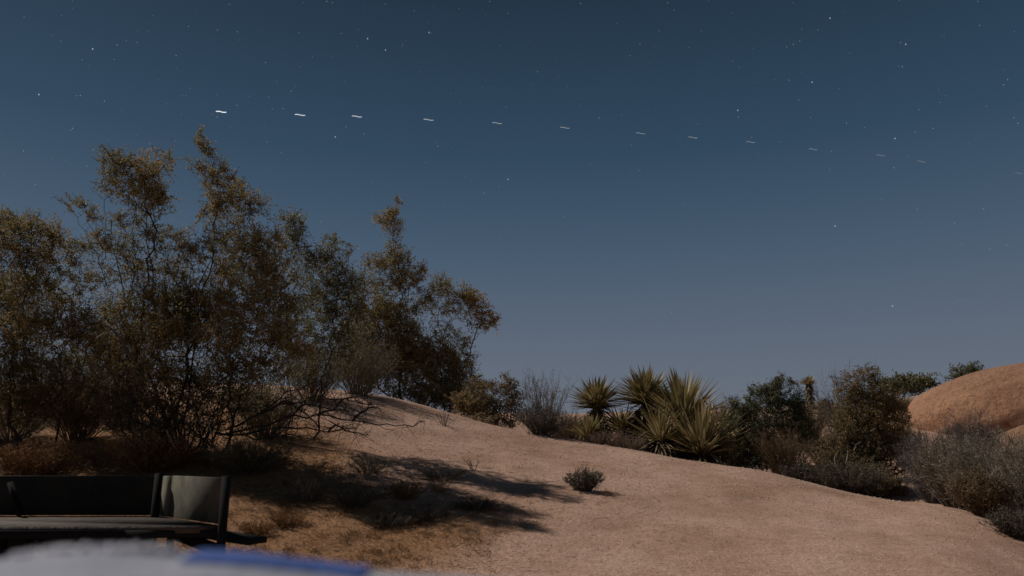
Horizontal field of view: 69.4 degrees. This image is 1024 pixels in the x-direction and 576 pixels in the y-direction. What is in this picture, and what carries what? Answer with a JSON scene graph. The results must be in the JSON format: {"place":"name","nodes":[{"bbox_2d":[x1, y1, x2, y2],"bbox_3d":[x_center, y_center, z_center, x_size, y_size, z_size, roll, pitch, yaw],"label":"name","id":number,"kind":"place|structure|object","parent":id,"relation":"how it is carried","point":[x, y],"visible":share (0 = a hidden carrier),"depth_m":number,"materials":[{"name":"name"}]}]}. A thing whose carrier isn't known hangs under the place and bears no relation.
{"place":"outdoors","nodes":[
{"label":"outdoors","id":0,"kind":"place"},
{"bbox_2d":[0,382,1023,575],"bbox_3d":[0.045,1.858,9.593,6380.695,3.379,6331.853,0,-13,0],"label":"ground","id":1,"kind":"structure","parent":0,"point":[727,558],"depth_m":7.44,"materials":[{"name":"beige sand"}]},
{"bbox_2d":[0,381,56,443],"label":"undergrowth shrub","id":2,"kind":"object","parent":1,"relation":"on","point":[6,438],"visible":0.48,"depth_m":9.70,"materials":[{"name":"brown plant"}]},
{"bbox_2d":[1,328,103,410],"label":"undergrowth shrub","id":3,"kind":"object","parent":1,"relation":"on","point":[50,366],"visible":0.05,"depth_m":11.35,"materials":[{"name":"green plant"}]},
{"bbox_2d":[0,432,109,475],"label":"undergrowth shrub","id":4,"kind":"object","parent":1,"relation":"on","point":[58,457],"visible":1,"depth_m":7.94,"materials":[{"name":"orange plant"}]},
{"bbox_2d":[0,204,112,451],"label":"creosote bush","id":5,"kind":"object","parent":1,"relation":"on","point":[24,324],"visible":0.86,"depth_m":9.61,"materials":[{"name":"green plant"}]},
{"bbox_2d":[16,362,135,443],"bbox_3d":[-5.622,1.491,9.708,1.350,1.107,1.301,0,-13,0],"label":"undergrowth shrub","id":6,"kind":"object","parent":1,"relation":"on","point":[72,420],"visible":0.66,"depth_m":9.50,"materials":[{"name":"plant"}]},
{"bbox_2d":[68,342,166,425],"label":"undergrowth shrub","id":7,"kind":"object","parent":1,"relation":"on","point":[112,421],"visible":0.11,"depth_m":10.59,"materials":[{"name":"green plant"}]},
{"bbox_2d":[0,473,266,558],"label":"outdoor sofa","id":8,"kind":"object","parent":1,"relation":"on","point":[157,497],"visible":0.81,"depth_m":5.63,"materials":[{"name":"grey wood"}]},
{"bbox_2d":[95,426,216,472],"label":"undergrowth shrub","id":9,"kind":"object","parent":1,"relation":"on","point":[153,455],"visible":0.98,"depth_m":8.08,"materials":[{"name":"orange plant"}]},
{"bbox_2d":[42,124,435,461],"bbox_3d":[-3.459,0.009,9.246,5.065,4.319,2.120,-2,-13,10],"label":"creosote bush","id":10,"kind":"object","parent":1,"relation":"on","point":[222,308],"visible":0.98,"depth_m":8.97,"materials":[{"name":"green plant"}]},
{"bbox_2d":[191,433,305,474],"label":"undergrowth shrub","id":11,"kind":"object","parent":1,"relation":"on","point":[264,459],"visible":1,"depth_m":8.18,"materials":[{"name":"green plant"}]},
{"bbox_2d":[237,518,276,535],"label":"scrub","id":12,"kind":"object","parent":1,"relation":"on","point":[247,527],"visible":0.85,"depth_m":6.27,"materials":[{"name":"orange plant"}]},
{"bbox_2d":[225,373,311,438],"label":"undergrowth shrub","id":13,"kind":"object","parent":1,"relation":"on","point":[281,414],"visible":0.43,"depth_m":9.97,"materials":[{"name":"brown plant"}]},
{"bbox_2d":[0,447,538,575],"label":"dry grass","id":14,"kind":"structure","parent":1,"relation":"on","point":[385,561],"depth_m":6.87,"materials":[{"name":"beige plant"}]},
{"bbox_2d":[263,505,311,527],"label":"scrub","id":15,"kind":"object","parent":1,"relation":"on","point":[284,514],"visible":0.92,"depth_m":6.55,"materials":[{"name":"orange plant"}]},
{"bbox_2d":[275,473,333,503],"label":"scrub","id":16,"kind":"object","parent":1,"relation":"on","point":[312,493],"visible":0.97,"depth_m":7.32,"materials":[{"name":"plant"}]},
{"bbox_2d":[272,338,361,401],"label":"undergrowth shrub","id":17,"kind":"object","parent":1,"relation":"on","point":[326,377],"visible":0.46,"depth_m":12.47,"materials":[{"name":"plant"}]},
{"bbox_2d":[267,206,380,441],"bbox_3d":[-2.486,0.409,10.096,1.393,3.380,1.934,10,-16,-37],"label":"creosote bush","id":18,"kind":"object","parent":1,"relation":"on","point":[331,308],"visible":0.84,"depth_m":10.06,"materials":[{"name":"green plant"}]},
{"bbox_2d":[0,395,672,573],"bbox_3d":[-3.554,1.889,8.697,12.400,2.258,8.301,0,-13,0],"label":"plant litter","id":19,"kind":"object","parent":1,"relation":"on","point":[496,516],"visible":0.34,"depth_m":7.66,"materials":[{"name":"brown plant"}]},
{"bbox_2d":[316,329,413,395],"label":"undergrowth shrub","id":20,"kind":"object","parent":1,"relation":"on","point":[361,377],"visible":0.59,"depth_m":13.45,"materials":[{"name":"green plant"}]},
{"bbox_2d":[340,451,400,473],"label":"scrub","id":21,"kind":"object","parent":1,"relation":"on","point":[363,466],"visible":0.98,"depth_m":8.59,"materials":[{"name":"plant"}]},
{"bbox_2d":[362,511,419,528],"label":"scrub","id":22,"kind":"object","parent":1,"relation":"on","point":[382,518],"visible":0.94,"depth_m":6.64,"materials":[{"name":"plant"}]},
{"bbox_2d":[284,196,501,414],"bbox_3d":[-2.901,0.407,17.437,5.412,5.419,1.942,0,-13,0],"label":"creosote bush","id":23,"kind":"object","parent":1,"relation":"on","point":[422,357],"visible":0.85,"depth_m":17.15,"materials":[{"name":"green plant"}]},
{"bbox_2d":[384,478,427,501],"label":"scrub","id":24,"kind":"object","parent":1,"relation":"on","point":[398,492],"visible":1,"depth_m":7.61,"materials":[{"name":"orange plant"}]},
{"bbox_2d":[400,506,442,523],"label":"scrub","id":25,"kind":"object","parent":1,"relation":"on","point":[428,515],"visible":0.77,"depth_m":6.88,"materials":[{"name":"plant"}]},
{"bbox_2d":[427,476,451,492],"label":"grass tuft","id":26,"kind":"object","parent":1,"relation":"on","point":[434,486],"visible":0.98,"depth_m":7.91,"materials":[{"name":"beige plant"}]},
{"bbox_2d":[413,464,466,481],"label":"scrub","id":27,"kind":"object","parent":1,"relation":"on","point":[428,475],"visible":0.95,"depth_m":8.49,"materials":[{"name":"plant"}]},
{"bbox_2d":[430,412,454,425],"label":"dry shrub","id":28,"kind":"object","parent":1,"relation":"on","point":[443,419],"visible":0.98,"depth_m":12.03,"materials":[{"name":"plant"}]},
{"bbox_2d":[462,456,478,469],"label":"dead seedling","id":29,"kind":"object","parent":1,"relation":"on","point":[471,464],"visible":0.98,"depth_m":9.30,"materials":[{"name":"brown plant"}]},
{"bbox_2d":[450,495,505,511],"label":"scrub","id":30,"kind":"object","parent":1,"relation":"on","point":[472,503],"visible":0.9,"depth_m":7.34,"materials":[{"name":"plant"}]},
{"bbox_2d":[444,374,519,428],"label":"brown shrub","id":31,"kind":"object","parent":1,"relation":"on","point":[465,401],"visible":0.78,"depth_m":13.90,"materials":[{"name":"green plant"}]},
{"bbox_2d":[451,370,532,427],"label":"olive shrub","id":32,"kind":"object","parent":1,"relation":"on","point":[510,404],"visible":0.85,"depth_m":13.85,"materials":[{"name":"green plant"}]},
{"bbox_2d":[4,393,1023,575],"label":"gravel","id":33,"kind":"structure","parent":1,"relation":"on","point":[595,494],"depth_m":8.53,"materials":[{"name":"beige gravel"}]},
{"bbox_2d":[513,399,575,435],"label":"dark shrub","id":34,"kind":"object","parent":1,"relation":"on","point":[545,422],"visible":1,"depth_m":12.57,"materials":[{"name":"plant"}]},
{"bbox_2d":[513,369,576,432],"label":"wispy shrub","id":35,"kind":"object","parent":1,"relation":"on","point":[551,402],"visible":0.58,"depth_m":14.04,"materials":[{"name":"plant"}]},
{"bbox_2d":[547,407,583,438],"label":"dry shrub","id":36,"kind":"object","parent":1,"relation":"on","point":[566,433],"visible":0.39,"depth_m":14.62,"materials":[{"name":"brown plant"}]},
{"bbox_2d":[550,414,585,441],"bbox_3d":[1.401,3.227,16.671,1.322,0.863,1.183,0,-13,0],"label":"brush","id":37,"kind":"object","parent":1,"relation":"on","point":[562,430],"visible":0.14,"depth_m":16.52,"materials":[{"name":"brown plant"}]},
{"bbox_2d":[562,462,605,491],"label":"sage shrub","id":38,"kind":"object","parent":1,"relation":"on","point":[589,481],"visible":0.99,"depth_m":8.37,"materials":[{"name":"green plant"}]},
{"bbox_2d":[564,412,610,445],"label":"yucca","id":39,"kind":"object","parent":1,"relation":"on","point":[590,427],"visible":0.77,"depth_m":12.97,"materials":[{"name":"green plant"}]},
{"bbox_2d":[563,373,625,445],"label":"yucca","id":40,"kind":"object","parent":1,"relation":"on","point":[597,396],"visible":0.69,"depth_m":13.71,"materials":[{"name":"green plant"}]},
{"bbox_2d":[587,430,610,444],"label":"pale shrub","id":41,"kind":"object","parent":1,"relation":"on","point":[598,439],"visible":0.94,"depth_m":12.61,"materials":[{"name":"grey plant"}]},
{"bbox_2d":[600,488,617,496],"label":"dry shrub","id":42,"kind":"object","parent":1,"relation":"on","point":[609,493],"visible":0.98,"depth_m":8.13,"materials":[{"name":"orange plant"}]},
{"bbox_2d":[604,428,629,447],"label":"pale shrub","id":43,"kind":"object","parent":1,"relation":"on","point":[618,439],"visible":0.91,"depth_m":12.46,"materials":[{"name":"plant"}]},
{"bbox_2d":[604,404,639,447],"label":"yucca","id":44,"kind":"object","parent":1,"relation":"on","point":[620,421],"visible":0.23,"depth_m":14.22,"materials":[{"name":"green plant"}]},
{"bbox_2d":[621,433,645,450],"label":"pale shrub","id":45,"kind":"object","parent":1,"relation":"on","point":[636,445],"visible":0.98,"depth_m":12.18,"materials":[{"name":"plant"}]},
{"bbox_2d":[611,361,671,450],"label":"yucca","id":46,"kind":"object","parent":1,"relation":"on","point":[645,380],"visible":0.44,"depth_m":13.90,"materials":[{"name":"green plant"}]},
{"bbox_2d":[616,396,697,459],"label":"yucca","id":47,"kind":"object","parent":1,"relation":"on","point":[658,443],"visible":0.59,"depth_m":12.47,"materials":[{"name":"green plant"}]},
{"bbox_2d":[629,365,738,466],"bbox_3d":[3.055,2.835,13.220,2.137,3.043,2.041,0,-13,0],"label":"yucca","id":48,"kind":"object","parent":1,"relation":"on","point":[682,392],"visible":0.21,"depth_m":13.08,"materials":[{"name":"green plant"}]},
{"bbox_2d":[658,395,758,467],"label":"yucca","id":49,"kind":"object","parent":1,"relation":"on","point":[704,428],"visible":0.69,"depth_m":12.13,"materials":[{"name":"green plant"}]},
{"bbox_2d":[710,435,741,464],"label":"brown shrub","id":50,"kind":"object","parent":1,"relation":"on","point":[722,453],"visible":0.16,"depth_m":12.52,"materials":[{"name":"plant"}]},
{"bbox_2d":[706,395,752,430],"bbox_3d":[5.415,3.212,18.755,1.708,1.147,1.492,0,-13,0],"label":"brush","id":51,"kind":"object","parent":1,"relation":"on","point":[722,409],"visible":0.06,"depth_m":18.62,"materials":[{"name":"brown plant"}]},
{"bbox_2d":[715,429,763,467],"bbox_3d":[4.302,3.179,14.190,1.056,1.064,1.055,7,-15,-29],"label":"brush","id":52,"kind":"object","parent":1,"relation":"on","point":[742,457],"visible":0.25,"depth_m":13.88,"materials":[{"name":"plant"}]},
{"bbox_2d":[718,370,825,471],"bbox_3d":[4.940,2.680,14.054,2.181,2.259,1.396,0,-13,0],"label":"juniper bush","id":53,"kind":"object","parent":1,"relation":"on","point":[771,393],"visible":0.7,"depth_m":14.09,"materials":[{"name":"green plant"}]},
{"bbox_2d":[747,420,820,475],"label":"dry shrub","id":54,"kind":"object","parent":1,"relation":"on","point":[789,455],"visible":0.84,"depth_m":11.54,"materials":[{"name":"plant"}]},
{"bbox_2d":[776,458,831,483],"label":"dark shrub","id":55,"kind":"object","parent":1,"relation":"on","point":[795,472],"visible":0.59,"depth_m":11.06,"materials":[{"name":"green plant"}]},
{"bbox_2d":[798,375,818,410],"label":"yucca","id":56,"kind":"object","parent":1,"relation":"on","point":[809,387],"visible":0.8,"depth_m":23.80,"materials":[{"name":"green plant"}]},
{"bbox_2d":[788,397,831,436],"bbox_3d":[6.868,3.092,17.228,1.249,1.136,1.158,0,-13,0],"label":"brush","id":57,"kind":"object","parent":1,"relation":"on","point":[818,425],"visible":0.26,"depth_m":17.10,"materials":[{"name":"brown plant"}]},
{"bbox_2d":[806,414,839,463],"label":"brown shrub","id":58,"kind":"object","parent":1,"relation":"on","point":[821,443],"visible":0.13,"depth_m":15.11,"materials":[{"name":"plant"}]},
{"bbox_2d":[812,396,866,424],"bbox_3d":[8.878,3.291,19.774,1.592,1.207,1.392,0,-13,0],"label":"brush","id":59,"kind":"object","parent":1,"relation":"on","point":[822,402],"visible":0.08,"depth_m":19.76,"materials":[{"name":"plant"}]},
{"bbox_2d":[801,456,889,495],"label":"dark shrub","id":60,"kind":"object","parent":1,"relation":"on","point":[833,477],"visible":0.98,"depth_m":10.49,"materials":[{"name":"green plant"}]},
{"bbox_2d":[805,356,899,459],"bbox_3d":[6.600,2.527,14.475,1.842,2.395,1.633,0,-13,0],"label":"grey twig bush","id":61,"kind":"object","parent":1,"relation":"on","point":[830,400],"visible":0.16,"depth_m":14.54,"materials":[{"name":"plant"}]},
{"bbox_2d":[809,362,911,497],"bbox_3d":[5.618,2.447,12.641,3.185,2.477,1.620,13,-18,-43],"label":"bush","id":62,"kind":"object","parent":1,"relation":"on","point":[875,424],"visible":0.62,"depth_m":13.06,"materials":[{"name":"green plant"}]},
{"bbox_2d":[842,460,900,497],"bbox_3d":[5.302,2.870,11.022,0.839,0.636,0.836,12,-17,-41],"label":"brush","id":63,"kind":"object","parent":1,"relation":"on","point":[880,490],"visible":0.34,"depth_m":10.87,"materials":[{"name":"grey plant"}]},
{"bbox_2d":[888,478,913,495],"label":"dry shrub","id":64,"kind":"object","parent":1,"relation":"on","point":[901,492],"visible":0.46,"depth_m":12.70,"materials":[{"name":"orange plant"}]},
{"bbox_2d":[885,415,925,466],"bbox_3d":[8.006,3.095,15.184,1.150,1.195,0.904,7,-15,-27],"label":"brush","id":65,"kind":"object","parent":1,"relation":"on","point":[908,427],"visible":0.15,"depth_m":15.10,"materials":[{"name":"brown plant"}]},
{"bbox_2d":[876,369,940,396],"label":"bush","id":66,"kind":"object","parent":1,"relation":"on","point":[911,384],"visible":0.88,"depth_m":27.19,"materials":[{"name":"green plant"}]},
{"bbox_2d":[905,396,916,401],"bbox_3d":[13.999,3.879,25.278,1.450,0.396,0.981,0,-13,0],"label":"rock","id":67,"kind":"object","parent":1,"relation":"on","point":[911,397],"visible":0.1,"depth_m":25.04,"materials":[{"name":"stone"}]},
{"bbox_2d":[885,414,956,503],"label":"bush","id":68,"kind":"object","parent":1,"relation":"on","point":[927,495],"visible":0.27,"depth_m":12.04,"materials":[{"name":"plant"}]},
{"bbox_2d":[900,416,991,510],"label":"sage shrub","id":69,"kind":"object","parent":1,"relation":"on","point":[939,490],"visible":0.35,"depth_m":9.29,"materials":[{"name":"grey plant"}]},
{"bbox_2d":[942,361,986,382],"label":"bush","id":70,"kind":"object","parent":1,"relation":"on","point":[971,367],"visible":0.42,"depth_m":27.37,"materials":[{"name":"green plant"}]},
{"bbox_2d":[907,363,1023,437],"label":"boulder","id":71,"kind":"object","parent":1,"relation":"on","point":[998,392],"visible":0.59,"depth_m":18.63,"materials":[{"name":"orange stone"}]},
{"bbox_2d":[926,401,1009,456],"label":"purple shrub","id":72,"kind":"object","parent":1,"relation":"on","point":[959,426],"visible":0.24,"depth_m":13.63,"materials":[{"name":"plant"}]},
{"bbox_2d":[922,421,1023,518],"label":"sage shrub","id":73,"kind":"object","parent":1,"relation":"on","point":[981,446],"visible":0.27,"depth_m":8.76,"materials":[{"name":"grey plant"}]},
{"bbox_2d":[942,461,1021,517],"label":"sage shrub","id":74,"kind":"object","parent":1,"relation":"on","point":[975,498],"visible":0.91,"depth_m":8.09,"materials":[{"name":"plant"}]},
{"bbox_2d":[970,422,1023,517],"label":"sage shrub","id":75,"kind":"object","parent":1,"relation":"on","point":[1016,502],"visible":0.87,"depth_m":8.00,"materials":[{"name":"plant"}]},
{"bbox_2d":[976,500,1023,539],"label":"dark shrub","id":76,"kind":"object","parent":1,"relation":"on","point":[1008,522],"visible":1,"depth_m":7.12,"materials":[{"name":"green plant"}]},
{"bbox_2d":[991,425,1023,451],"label":"boulder","id":77,"kind":"object","parent":1,"relation":"on","point":[1016,430],"visible":0.07,"depth_m":17.08,"materials":[{"name":"orange stone"}]},
{"bbox_3d":[-0.210,0.705,0.187,1.020,1.010,0.600,0,-13,0],"label":"camp table","id":78,"kind":"object","parent":1,"relation":"on","visible":0},
{"bbox_2d":[0,542,441,575],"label":"blanket","id":79,"kind":"object","parent":78,"relation":"on","point":[113,559],"visible":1,"depth_m":0.57,"materials":[{"name":"white fabric"}]},
{"bbox_2d":[0,0,1023,413],"label":"sky","id":80,"kind":"structure","parent":0,"point":[567,280],"materials":[{"name":"blue"}]},
{"bbox_2d":[35,0,1014,326],"bbox_3d":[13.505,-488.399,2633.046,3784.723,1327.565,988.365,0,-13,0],"label":"faint stars","id":81,"kind":"object","parent":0,"point":[563,216],"visible":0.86,"depth_m":2722.38,"materials":[{"name":"white"}]},
{"bbox_2d":[865,386,912,414],"bbox_3d":[10.913,3.361,21.758,1.670,1.101,1.539,0,-13,0],"label":"brush","id":82,"kind":"object","parent":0,"point":[900,394],"visible":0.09,"depth_m":21.59,"materials":[{"name":"brown plant"}]}
]}

